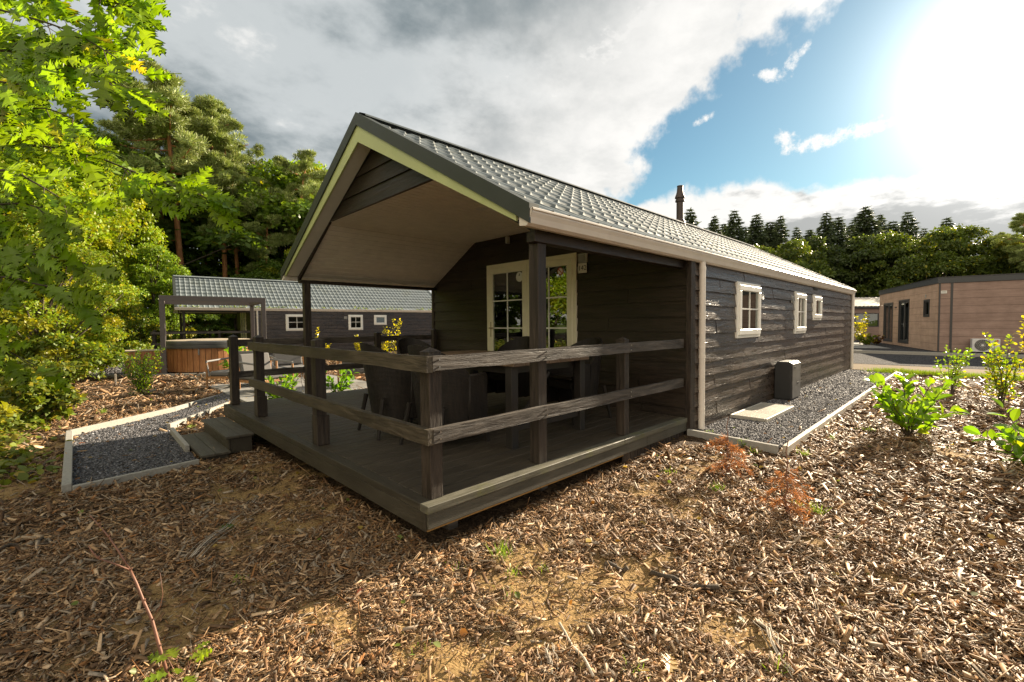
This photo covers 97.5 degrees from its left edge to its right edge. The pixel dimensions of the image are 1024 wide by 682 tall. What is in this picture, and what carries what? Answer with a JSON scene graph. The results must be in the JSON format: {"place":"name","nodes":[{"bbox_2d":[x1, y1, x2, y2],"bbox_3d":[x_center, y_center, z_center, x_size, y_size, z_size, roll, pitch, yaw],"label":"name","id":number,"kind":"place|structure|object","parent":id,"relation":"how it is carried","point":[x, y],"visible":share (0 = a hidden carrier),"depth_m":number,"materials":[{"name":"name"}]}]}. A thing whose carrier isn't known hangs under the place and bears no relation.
{"place":"outdoors","nodes":[
{"label":"outdoors","id":0,"kind":"place"},
{"bbox_2d":[72,394,226,484],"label":"path","id":1,"kind":"structure","parent":0,"point":[121,471],"depth_m":5.89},
{"bbox_2d":[106,362,302,371],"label":"path","id":2,"kind":"structure","parent":0,"point":[272,364],"depth_m":17.71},
{"bbox_2d":[124,349,160,373],"bbox_3d":[-11.881,0.658,14.486,0.940,0.742,0.760,-2,3,-37],"label":"cabinet","id":3,"kind":"object","parent":2,"relation":"on","point":[143,352],"visible":0.38,"depth_m":14.21,"materials":[{"name":"brown wood"}]},
{"bbox_2d":[166,338,247,372],"bbox_3d":[-10.452,0.462,15.549,2.520,1.090,2.520,-3,3,-44],"label":"hot tub","id":4,"kind":"object","parent":2,"relation":"on","point":[189,355],"visible":0.66,"depth_m":14.46,"materials":[{"name":"brown wood"}]},
{"bbox_2d":[158,295,266,373],"bbox_3d":[-10.617,-0.248,15.962,2.930,2.500,2.880,-2,3,-37],"label":"pergola","id":5,"kind":"object","parent":2,"relation":"on","point":[251,302],"visible":0.84,"depth_m":15.17,"materials":[{"name":"grey wood"}]},
{"bbox_2d":[210,374,366,401],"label":"pavement","id":6,"kind":"structure","parent":0,"point":[247,391],"depth_m":10.98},
{"bbox_2d":[205,351,252,388],"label":"lounge chair","id":7,"kind":"object","parent":6,"relation":"on","point":[218,374],"visible":0.27,"depth_m":10.87,"materials":[{"name":"metal"}]},
{"bbox_2d":[239,353,293,387],"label":"lounge chair","id":8,"kind":"object","parent":6,"relation":"on","point":[245,362],"visible":0.32,"depth_m":10.34,"materials":[{"name":"grey wood"}]},
{"bbox_2d":[269,353,303,384],"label":"lounge chair","id":9,"kind":"object","parent":6,"relation":"on","point":[296,359],"visible":0.3,"depth_m":12.29,"materials":[{"name":"metal"}]},
{"bbox_2d":[0,335,1023,681],"bbox_3d":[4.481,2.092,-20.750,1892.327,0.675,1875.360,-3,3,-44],"label":"ground","id":10,"kind":"structure","parent":0,"point":[484,517],"depth_m":2.88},
{"bbox_2d":[0,410,70,488],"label":"undergrowth","id":11,"kind":"object","parent":10,"relation":"on","point":[24,454],"visible":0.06,"depth_m":5.56,"materials":[{"name":"green plant"}]},
{"bbox_2d":[0,308,78,361],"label":"bush","id":12,"kind":"object","parent":10,"relation":"on","point":[5,319],"visible":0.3,"depth_m":12.20,"materials":[{"name":"green plant"}]},
{"bbox_2d":[0,354,80,385],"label":"bush","id":13,"kind":"object","parent":10,"relation":"on","point":[60,365],"visible":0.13,"depth_m":9.73,"materials":[{"name":"green plant"}]},
{"bbox_2d":[0,376,87,431],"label":"bush","id":14,"kind":"object","parent":10,"relation":"on","point":[41,397],"visible":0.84,"depth_m":7.33,"materials":[{"name":"green plant"}]},
{"bbox_2d":[61,430,72,492],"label":"kerb","id":15,"kind":"structure","parent":10,"relation":"on","point":[66,482],"depth_m":5.07,"materials":[{"name":"concrete"}]},
{"bbox_2d":[0,78,134,331],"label":"oak tree","id":16,"kind":"object","parent":10,"relation":"on","point":[63,187],"visible":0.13,"depth_m":18.30,"materials":[{"name":"green plant"}]},
{"bbox_2d":[7,330,128,382],"bbox_3d":[-12.013,0.550,12.179,2.554,1.731,2.540,-3,3,-44],"label":"bush","id":17,"kind":"object","parent":10,"relation":"on","point":[96,354],"visible":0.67,"depth_m":11.93,"materials":[{"name":"green plant"}]},
{"bbox_2d":[1,115,139,325],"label":"oak tree","id":18,"kind":"object","parent":10,"relation":"on","point":[102,242],"visible":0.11,"depth_m":22.84,"materials":[{"name":"green plant"}]},
{"bbox_2d":[0,210,143,362],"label":"oak tree","id":19,"kind":"object","parent":10,"relation":"on","point":[41,311],"visible":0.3,"depth_m":13.85,"materials":[{"name":"green plant"}]},
{"bbox_2d":[19,301,138,362],"bbox_3d":[-16.790,-0.349,17.330,3.933,3.208,3.922,-3,3,-44],"label":"bush","id":20,"kind":"object","parent":10,"relation":"on","point":[113,325],"visible":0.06,"depth_m":17.61,"materials":[{"name":"green plant"}]},
{"bbox_2d":[44,250,147,343],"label":"oak tree","id":21,"kind":"object","parent":10,"relation":"on","point":[121,313],"visible":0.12,"depth_m":20.37,"materials":[{"name":"green plant"}]},
{"bbox_2d":[60,325,153,370],"bbox_3d":[-14.329,0.331,15.730,2.691,1.932,2.619,0,2,12],"label":"bush","id":22,"kind":"object","parent":10,"relation":"on","point":[131,345],"visible":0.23,"depth_m":15.69,"materials":[{"name":"green plant"}]},
{"bbox_2d":[60,138,170,317],"bbox_3d":[-23.823,-5.298,25.701,7.179,12.611,7.471,-3,3,-44],"label":"oak tree","id":23,"kind":"object","parent":10,"relation":"on","point":[151,231],"visible":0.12,"depth_m":25.89,"materials":[{"name":"green plant"}]},
{"bbox_2d":[0,0,243,394],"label":"oak tree","id":24,"kind":"object","parent":10,"relation":"on","point":[39,66],"visible":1,"depth_m":2.78,"materials":[{"name":"green plant"}]},
{"bbox_2d":[88,515,169,677],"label":"sapling","id":25,"kind":"object","parent":10,"relation":"on","point":[151,618],"visible":1,"depth_m":2.01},
{"bbox_2d":[95,114,173,227],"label":"pine tree","id":26,"kind":"object","parent":10,"relation":"on","point":[103,123],"visible":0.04,"depth_m":36.55,"materials":[{"name":"green plant"}]},
{"bbox_2d":[72,459,199,489],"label":"kerb","id":27,"kind":"structure","parent":10,"relation":"on","point":[144,473],"depth_m":4.84,"materials":[{"name":"concrete"}]},
{"bbox_2d":[115,347,164,395],"bbox_3d":[-8.397,0.724,10.139,0.838,1.164,0.687,0,2,3],"label":"round shrub","id":28,"kind":"object","parent":10,"relation":"on","point":[139,385],"visible":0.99,"depth_m":10.09,"materials":[{"name":"green plant"}]},
{"bbox_2d":[71,395,215,435],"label":"kerb","id":29,"kind":"structure","parent":10,"relation":"on","point":[90,428],"depth_m":7.68,"materials":[{"name":"concrete"}]},
{"bbox_2d":[116,312,175,348],"bbox_3d":[-20.330,-0.357,24.074,3.526,2.740,3.333,-3,3,-44],"label":"bush","id":30,"kind":"object","parent":10,"relation":"on","point":[143,336],"visible":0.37,"depth_m":23.87,"materials":[{"name":"green plant"}]},
{"bbox_2d":[24,105,269,331],"bbox_3d":[-31.943,-7.654,30.446,23.394,17.516,21.759,0,2,19],"label":"broadleaf tree","id":31,"kind":"object","parent":10,"relation":"on","point":[167,175],"visible":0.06,"depth_m":32.86,"materials":[{"name":"green plant"}]},
{"bbox_2d":[112,242,195,348],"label":"broadleaf tree","id":32,"kind":"object","parent":10,"relation":"on","point":[151,255],"visible":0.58,"depth_m":26.45,"materials":[{"name":"green plant"}]},
{"bbox_2d":[102,101,224,290],"bbox_3d":[-27.746,-9.823,35.911,9.178,21.284,7.309,-1,2,-15],"label":"pine tree","id":33,"kind":"object","parent":10,"relation":"on","point":[117,124],"visible":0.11,"depth_m":35.39,"materials":[{"name":"green plant"}]},
{"bbox_2d":[86,59,242,326],"bbox_3d":[-26.380,-9.868,34.287,10.324,21.523,8.246,0,2,6],"label":"pine tree","id":34,"kind":"object","parent":10,"relation":"on","point":[190,142],"visible":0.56,"depth_m":32.96,"materials":[{"name":"green plant"}]},
{"bbox_2d":[142,640,212,681],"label":"oak seedling","id":35,"kind":"object","parent":10,"relation":"on","point":[161,673],"visible":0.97,"depth_m":2.01,"materials":[{"name":"green plant"}]},
{"bbox_2d":[150,295,221,338],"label":"broadleaf tree","id":36,"kind":"object","parent":10,"relation":"on","point":[206,320],"visible":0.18,"depth_m":30.98,"materials":[{"name":"green plant"}]},
{"bbox_2d":[131,93,258,335],"bbox_3d":[-25.822,-9.604,36.677,7.116,20.722,8.936,0,2,15],"label":"pine tree","id":37,"kind":"object","parent":10,"relation":"on","point":[205,118],"visible":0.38,"depth_m":36.06,"materials":[{"name":"green plant"}]},
{"bbox_2d":[167,402,228,428],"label":"kerb","id":38,"kind":"structure","parent":10,"relation":"on","point":[175,424],"depth_m":7.76,"materials":[{"name":"concrete"}]},
{"bbox_2d":[120,202,277,337],"bbox_3d":[-29.652,-8.177,44.517,23.306,17.450,21.677,0,2,7],"label":"broadleaf tree","id":39,"kind":"object","parent":10,"relation":"on","point":[192,269],"depth_m":38.29,"materials":[{"name":"green plant"}]},
{"bbox_2d":[120,197,279,339],"bbox_3d":[-32.827,-8.858,44.560,23.487,18.907,25.252,1,3,34],"label":"broadleaf tree","id":40,"kind":"object","parent":10,"relation":"on","point":[191,255],"visible":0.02,"depth_m":36.91,"materials":[{"name":"green plant"}]},
{"bbox_2d":[181,416,253,461],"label":"deck steps","id":41,"kind":"structure","parent":10,"relation":"on","point":[221,435],"depth_m":5.84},
{"bbox_2d":[134,158,300,335],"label":"broadleaf tree","id":42,"kind":"object","parent":10,"relation":"on","point":[280,184],"visible":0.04,"depth_m":40.90,"materials":[{"name":"green plant"}]},
{"bbox_2d":[183,98,264,264],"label":"pine tree","id":43,"kind":"object","parent":10,"relation":"on","point":[256,151],"visible":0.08,"depth_m":40.09,"materials":[{"name":"green plant"}]},
{"bbox_2d":[211,314,236,337],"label":"broadleaf tree","id":44,"kind":"object","parent":10,"relation":"on","point":[226,320],"visible":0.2,"depth_m":33.23,"materials":[{"name":"green plant"}]},
{"bbox_2d":[178,126,297,277],"bbox_3d":[-22.326,-8.437,37.987,7.561,18.214,7.286,-1,2,-4],"label":"pine tree","id":45,"kind":"object","parent":10,"relation":"on","point":[231,177],"visible":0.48,"depth_m":36.61,"materials":[{"name":"green plant"}]},
{"bbox_2d":[226,203,283,274],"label":"pine tree","id":46,"kind":"object","parent":10,"relation":"on","point":[254,227],"visible":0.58,"depth_m":36.66,"materials":[{"name":"green plant"}]},
{"bbox_2d":[187,158,323,277],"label":"broadleaf tree","id":47,"kind":"object","parent":10,"relation":"on","point":[272,172],"visible":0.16,"depth_m":38.95,"materials":[{"name":"green plant"}]},
{"bbox_2d":[230,258,281,314],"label":"broadleaf tree","id":48,"kind":"object","parent":10,"relation":"on","point":[272,268],"visible":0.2,"depth_m":34.99,"materials":[{"name":"green plant"}]},
{"bbox_2d":[240,194,313,262],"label":"broadleaf tree","id":49,"kind":"object","parent":10,"relation":"on","point":[281,208],"visible":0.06,"depth_m":36.39,"materials":[{"name":"green plant"}]},
{"bbox_2d":[265,373,297,398],"bbox_3d":[-4.629,0.914,8.862,0.778,0.788,1.021,-1,2,-6],"label":"laurel shrub","id":50,"kind":"object","parent":10,"relation":"on","point":[285,383],"visible":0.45,"depth_m":8.77,"materials":[{"name":"green plant"}]},
{"bbox_2d":[267,148,326,245],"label":"pine tree","id":51,"kind":"object","parent":10,"relation":"on","point":[311,181],"visible":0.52,"depth_m":38.31,"materials":[{"name":"green plant"}]},
{"bbox_2d":[172,275,431,354],"bbox_3d":[-11.389,-1.908,26.676,13.935,4.955,5.832,-2,3,-37],"label":"cabin","id":52,"kind":"object","parent":10,"relation":"on","point":[341,317],"visible":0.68,"depth_m":24.67,"materials":[{"name":"wood"}]},
{"bbox_2d":[285,314,302,330],"bbox_3d":[-11.176,-0.956,23.331,1.048,0.851,0.134,-2,3,-37],"label":"window","id":53,"kind":"structure","parent":52,"relation":"in","point":[291,319],"depth_m":23.25,"materials":[{"name":"wood"}]},
{"bbox_2d":[326,369,358,391],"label":"laurel shrub","id":54,"kind":"object","parent":10,"relation":"on","point":[341,385],"visible":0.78,"depth_m":9.60,"materials":[{"name":"green plant"}]},
{"bbox_2d":[224,388,686,531],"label":"deck","id":55,"kind":"structure","parent":10,"relation":"on","point":[480,473],"depth_m":4.30,"materials":[{"name":"wood"}]},
{"bbox_2d":[357,343,416,439],"bbox_3d":[-1.351,0.518,5.120,0.728,1.024,0.640,-2,3,-37],"label":"wicker chair","id":56,"kind":"object","parent":55,"relation":"on","point":[390,393],"visible":0.62,"depth_m":4.87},
{"bbox_2d":[396,337,432,353],"bbox_3d":[-1.341,0.466,6.490,0.640,1.024,0.728,-2,3,-43],"label":"wicker chair","id":57,"kind":"object","parent":55,"relation":"on","point":[402,344],"visible":0.12,"depth_m":6.69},
{"bbox_2d":[399,345,489,450],"bbox_3d":[-0.703,0.534,4.558,0.640,1.024,0.728,1,3,40],"label":"wicker chair","id":58,"kind":"object","parent":55,"relation":"on","point":[464,394],"visible":0.45,"depth_m":4.37,"materials":[{"name":"wicker"}]},
{"bbox_2d":[227,328,683,499],"bbox_3d":[-1.120,0.412,6.330,3.864,1.129,5.556,-3,3,-44],"label":"railing","id":59,"kind":"object","parent":55,"relation":"on","point":[430,434],"visible":0.98,"depth_m":4.09,"materials":[{"name":"wood"}]},
{"bbox_2d":[405,350,588,449],"bbox_3d":[-0.272,0.588,5.418,1.203,0.835,2.060,-3,3,-44],"label":"table","id":60,"kind":"object","parent":55,"relation":"on","point":[511,371],"visible":0.52,"depth_m":4.69,"materials":[{"name":"brown wood"}]},
{"bbox_2d":[482,336,529,396],"bbox_3d":[0.010,0.448,6.661,0.640,1.024,0.728,1,3,39],"label":"wicker chair","id":61,"kind":"object","parent":55,"relation":"on","point":[496,382],"visible":0.34,"depth_m":6.69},
{"bbox_2d":[547,337,611,424],"bbox_3d":[0.833,0.475,5.778,0.728,1.024,0.640,-2,3,-36],"label":"wicker chair","id":62,"kind":"object","parent":55,"relation":"on","point":[560,384],"visible":0.48,"depth_m":5.69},
{"bbox_2d":[72,362,892,484],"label":"gravel stones","id":63,"kind":"object","parent":10,"relation":"on","point":[841,389],"visible":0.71,"depth_m":6.40,"materials":[{"name":"gravel"}]},
{"bbox_2d":[774,360,800,400],"bbox_3d":[5.010,0.719,8.164,0.540,0.720,0.293,-3,3,-44],"label":"meter box","id":64,"kind":"object","parent":63,"relation":"on","point":[787,375],"visible":0.98,"depth_m":7.99,"materials":[{"name":"grey plastic"}]},
{"bbox_2d":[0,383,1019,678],"bbox_3d":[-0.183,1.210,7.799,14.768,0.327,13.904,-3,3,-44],"label":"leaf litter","id":65,"kind":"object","parent":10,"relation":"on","point":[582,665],"visible":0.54,"depth_m":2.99,"materials":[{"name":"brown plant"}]},
{"bbox_2d":[0,357,1023,681],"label":"wood chips","id":66,"kind":"object","parent":10,"relation":"on","point":[562,519],"visible":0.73,"depth_m":2.80,"materials":[{"name":"wood"}]},
{"bbox_2d":[649,570,718,589],"bbox_3d":[1.009,1.421,2.653,0.392,0.068,0.049,0,2,21],"label":"stick","id":67,"kind":"object","parent":66,"relation":"on","point":[675,579],"visible":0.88,"depth_m":2.66,"materials":[{"name":"wood"}]},
{"bbox_2d":[753,618,801,677],"bbox_3d":[1.243,1.435,2.120,0.075,0.061,0.436,0,2,8],"label":"stick","id":68,"kind":"object","parent":66,"relation":"on","point":[758,621],"visible":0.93,"depth_m":2.15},
{"bbox_2d":[52,361,1023,381],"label":"grass","id":69,"kind":"structure","parent":10,"relation":"on","point":[910,371],"depth_m":11.44,"materials":[{"name":"green plant"}]},
{"bbox_2d":[280,112,856,463],"bbox_3d":[3.090,-1.429,10.387,13.935,4.955,5.832,-3,3,-44],"label":"cabin","id":70,"kind":"object","parent":10,"relation":"on","point":[490,253],"visible":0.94,"depth_m":6.61,"materials":[{"name":"wood"}]},
{"bbox_2d":[487,253,577,350],"bbox_3d":[0.271,-0.228,7.645,0.175,2.290,2.071,-3,3,-44],"label":"door","id":71,"kind":"structure","parent":70,"relation":"in","point":[507,283],"depth_m":7.62,"materials":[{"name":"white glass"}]},
{"bbox_2d":[734,281,760,337],"bbox_3d":[3.704,-0.482,7.090,1.048,0.851,0.134,-3,3,-44],"label":"window","id":72,"kind":"structure","parent":70,"relation":"in","point":[748,296],"depth_m":7.01,"materials":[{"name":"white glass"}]},
{"bbox_2d":[793,291,806,333],"bbox_3d":[5.876,-0.577,9.213,0.810,0.844,0.134,-3,3,-44],"label":"window","id":73,"kind":"structure","parent":70,"relation":"in","point":[800,303],"depth_m":9.15,"materials":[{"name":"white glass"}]},
{"bbox_2d":[812,294,821,319],"bbox_3d":[6.893,-0.757,10.204,0.750,0.569,0.134,-3,3,-44],"label":"window","id":74,"kind":"structure","parent":70,"relation":"in","point":[817,299],"depth_m":10.13,"materials":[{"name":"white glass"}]},
{"bbox_2d":[704,417,753,479],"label":"dead fir","id":75,"kind":"object","parent":10,"relation":"on","point":[725,440],"visible":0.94,"depth_m":4.32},
{"bbox_2d":[687,429,778,454],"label":"kerb","id":76,"kind":"structure","parent":10,"relation":"on","point":[768,447],"depth_m":5.18,"materials":[{"name":"concrete"}]},
{"bbox_2d":[721,210,747,241],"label":"spruce tree","id":77,"kind":"object","parent":10,"relation":"on","point":[733,226],"visible":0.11,"depth_m":57.24,"materials":[{"name":"green plant"}]},
{"bbox_2d":[744,214,769,246],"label":"spruce tree","id":78,"kind":"object","parent":10,"relation":"on","point":[756,230],"visible":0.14,"depth_m":59.15,"materials":[{"name":"green plant"}]},
{"bbox_2d":[769,215,792,251],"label":"spruce tree","id":79,"kind":"object","parent":10,"relation":"on","point":[780,228],"visible":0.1,"depth_m":59.31,"materials":[{"name":"green plant"}]},
{"bbox_2d":[748,440,815,526],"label":"dead fir","id":80,"kind":"object","parent":10,"relation":"on","point":[796,507],"visible":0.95,"depth_m":3.45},
{"bbox_2d":[764,237,836,277],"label":"broadleaf tree","id":81,"kind":"object","parent":10,"relation":"on","point":[795,249],"visible":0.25,"depth_m":47.42,"materials":[{"name":"green plant"}]},
{"bbox_2d":[782,403,851,455],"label":"kerb","id":82,"kind":"structure","parent":10,"relation":"on","point":[805,434],"depth_m":5.55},
{"bbox_2d":[813,213,840,249],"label":"spruce tree","id":83,"kind":"object","parent":10,"relation":"on","point":[827,231],"visible":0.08,"depth_m":59.23,"materials":[{"name":"green plant"}]},
{"bbox_2d":[799,235,871,306],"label":"broadleaf tree","id":84,"kind":"object","parent":10,"relation":"on","point":[816,243],"visible":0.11,"depth_m":52.30,"materials":[{"name":"green plant"}]},
{"bbox_2d":[829,216,850,250],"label":"spruce tree","id":85,"kind":"object","parent":10,"relation":"on","point":[842,242],"visible":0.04,"depth_m":61.07,"materials":[{"name":"green plant"}]},
{"bbox_2d":[842,206,886,284],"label":"spruce tree","id":86,"kind":"object","parent":10,"relation":"on","point":[864,224],"visible":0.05,"depth_m":59.10,"materials":[{"name":"green plant"}]},
{"bbox_2d":[825,233,909,297],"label":"broadleaf tree","id":87,"kind":"object","parent":10,"relation":"on","point":[868,256],"visible":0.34,"depth_m":49.48,"materials":[{"name":"green plant"}]},
{"bbox_2d":[830,229,939,306],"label":"broadleaf tree","id":88,"kind":"object","parent":10,"relation":"on","point":[894,242],"visible":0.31,"depth_m":48.24,"materials":[{"name":"green plant"}]},
{"bbox_2d":[896,212,921,241],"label":"spruce tree","id":89,"kind":"object","parent":10,"relation":"on","point":[909,229],"visible":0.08,"depth_m":61.19,"materials":[{"name":"green plant"}]},
{"bbox_2d":[863,372,969,435],"bbox_3d":[4.803,0.810,5.413,0.988,0.850,0.882,-1,2,-20],"label":"laurel shrub","id":90,"kind":"object","parent":10,"relation":"on","point":[912,419],"visible":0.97,"depth_m":5.42,"materials":[{"name":"green plant"}]},
{"bbox_2d":[873,224,1001,288],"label":"broadleaf tree","id":91,"kind":"object","parent":10,"relation":"on","point":[920,250],"visible":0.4,"depth_m":43.98,"materials":[{"name":"green plant"}]},
{"bbox_2d":[854,350,1023,357],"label":"kerb","id":92,"kind":"structure","parent":10,"relation":"on","point":[921,353],"depth_m":17.91,"materials":[{"name":"concrete"}]},
{"bbox_2d":[932,345,974,394],"bbox_3d":[8.234,0.568,8.369,0.401,0.992,0.567,-1,2,-15],"label":"slender shrub","id":93,"kind":"object","parent":10,"relation":"on","point":[952,376],"visible":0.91,"depth_m":8.33,"materials":[{"name":"green plant"}]},
{"bbox_2d":[911,223,1023,281],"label":"broadleaf tree","id":94,"kind":"object","parent":10,"relation":"on","point":[971,232],"visible":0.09,"depth_m":44.17,"materials":[{"name":"green plant"}]},
{"bbox_2d":[963,398,1023,462],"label":"laurel shrub","id":95,"kind":"object","parent":10,"relation":"on","point":[1009,435],"visible":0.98,"depth_m":4.24,"materials":[{"name":"green plant"}]},
{"bbox_2d":[980,332,1023,405],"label":"slender shrub","id":96,"kind":"object","parent":10,"relation":"on","point":[1002,387],"visible":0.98,"depth_m":7.28,"materials":[{"name":"green plant"}]},
{"bbox_2d":[988,212,1023,269],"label":"pine tree","id":97,"kind":"object","parent":10,"relation":"on","point":[1016,225],"visible":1,"depth_m":40.33,"materials":[{"name":"green plant"}]},
{"bbox_2d":[988,233,1023,273],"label":"broadleaf tree","id":98,"kind":"object","parent":10,"relation":"on","point":[1010,269],"visible":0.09,"depth_m":43.50,"materials":[{"name":"green plant"}]},
{"label":"gravel strip","id":99,"kind":"structure","parent":10,"relation":"on","visible":0},
{"bbox_2d":[730,402,793,421],"bbox_3d":[3.845,1.079,6.867,1.380,0.055,0.490,-3,3,-44],"label":"slab","id":100,"kind":"object","parent":99,"relation":"on","point":[763,412],"visible":0.99,"depth_m":6.70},
{"bbox_3d":[-16.064,0.758,23.168,3.900,0.552,5.600,-2,3,-37],"label":"deck","id":101,"kind":"object","parent":10,"relation":"on","visible":0},
{"bbox_2d":[150,328,249,348],"bbox_3d":[-16.061,-0.084,23.153,3.864,1.129,5.556,-2,3,-37],"label":"railing","id":102,"kind":"object","parent":101,"relation":"on","point":[153,333],"visible":0.61,"depth_m":21.20,"materials":[{"name":"wood"}]},
{"bbox_2d":[0,0,1023,291],"label":"sky","id":103,"kind":"structure","parent":0,"point":[799,111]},
{"bbox_2d":[850,363,1023,375],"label":"curb","id":104,"kind":"structure","parent":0,"point":[871,366],"depth_m":13.03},
{"bbox_2d":[853,353,1023,370],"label":"road","id":105,"kind":"structure","parent":0,"point":[903,360],"depth_m":15.51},
{"bbox_2d":[854,340,1023,354],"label":"pavement","id":106,"kind":"structure","parent":0,"point":[898,348],"depth_m":21.87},
{"bbox_2d":[854,297,882,339],"bbox_3d":[27.432,-1.808,34.765,8.000,3.380,4.550,0,2,4],"label":"modular cabin","id":107,"kind":"object","parent":106,"relation":"on","point":[873,319],"visible":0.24,"depth_m":32.84,"materials":[{"name":"wood"}]},
{"bbox_2d":[854,313,878,326],"bbox_3d":[25.659,-1.531,32.852,2.200,1.000,0.050,0,2,4],"label":"window","id":108,"kind":"structure","parent":107,"relation":"in","point":[874,317],"depth_m":32.83,"materials":[{"name":"grey glass"}]},
{"bbox_2d":[879,273,1023,352],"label":"modular cabin","id":109,"kind":"object","parent":106,"relation":"on","point":[938,314],"visible":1,"depth_m":19.68,"materials":[{"name":"brown wood"}]},
{"bbox_2d":[883,302,894,341],"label":"door","id":110,"kind":"structure","parent":109,"relation":"in","point":[888,321],"depth_m":26.90,"materials":[{"name":"black glass"}]},
{"bbox_2d":[898,299,910,343],"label":"door","id":111,"kind":"structure","parent":109,"relation":"in","point":[903,308],"depth_m":24.32,"materials":[{"name":"black glass"}]},
{"bbox_2d":[970,339,1000,352],"bbox_3d":[19.982,0.214,18.984,0.840,0.620,0.355,1,3,36],"label":"air conditioner","id":112,"kind":"object","parent":106,"relation":"on","point":[979,345],"visible":0.85,"depth_m":18.93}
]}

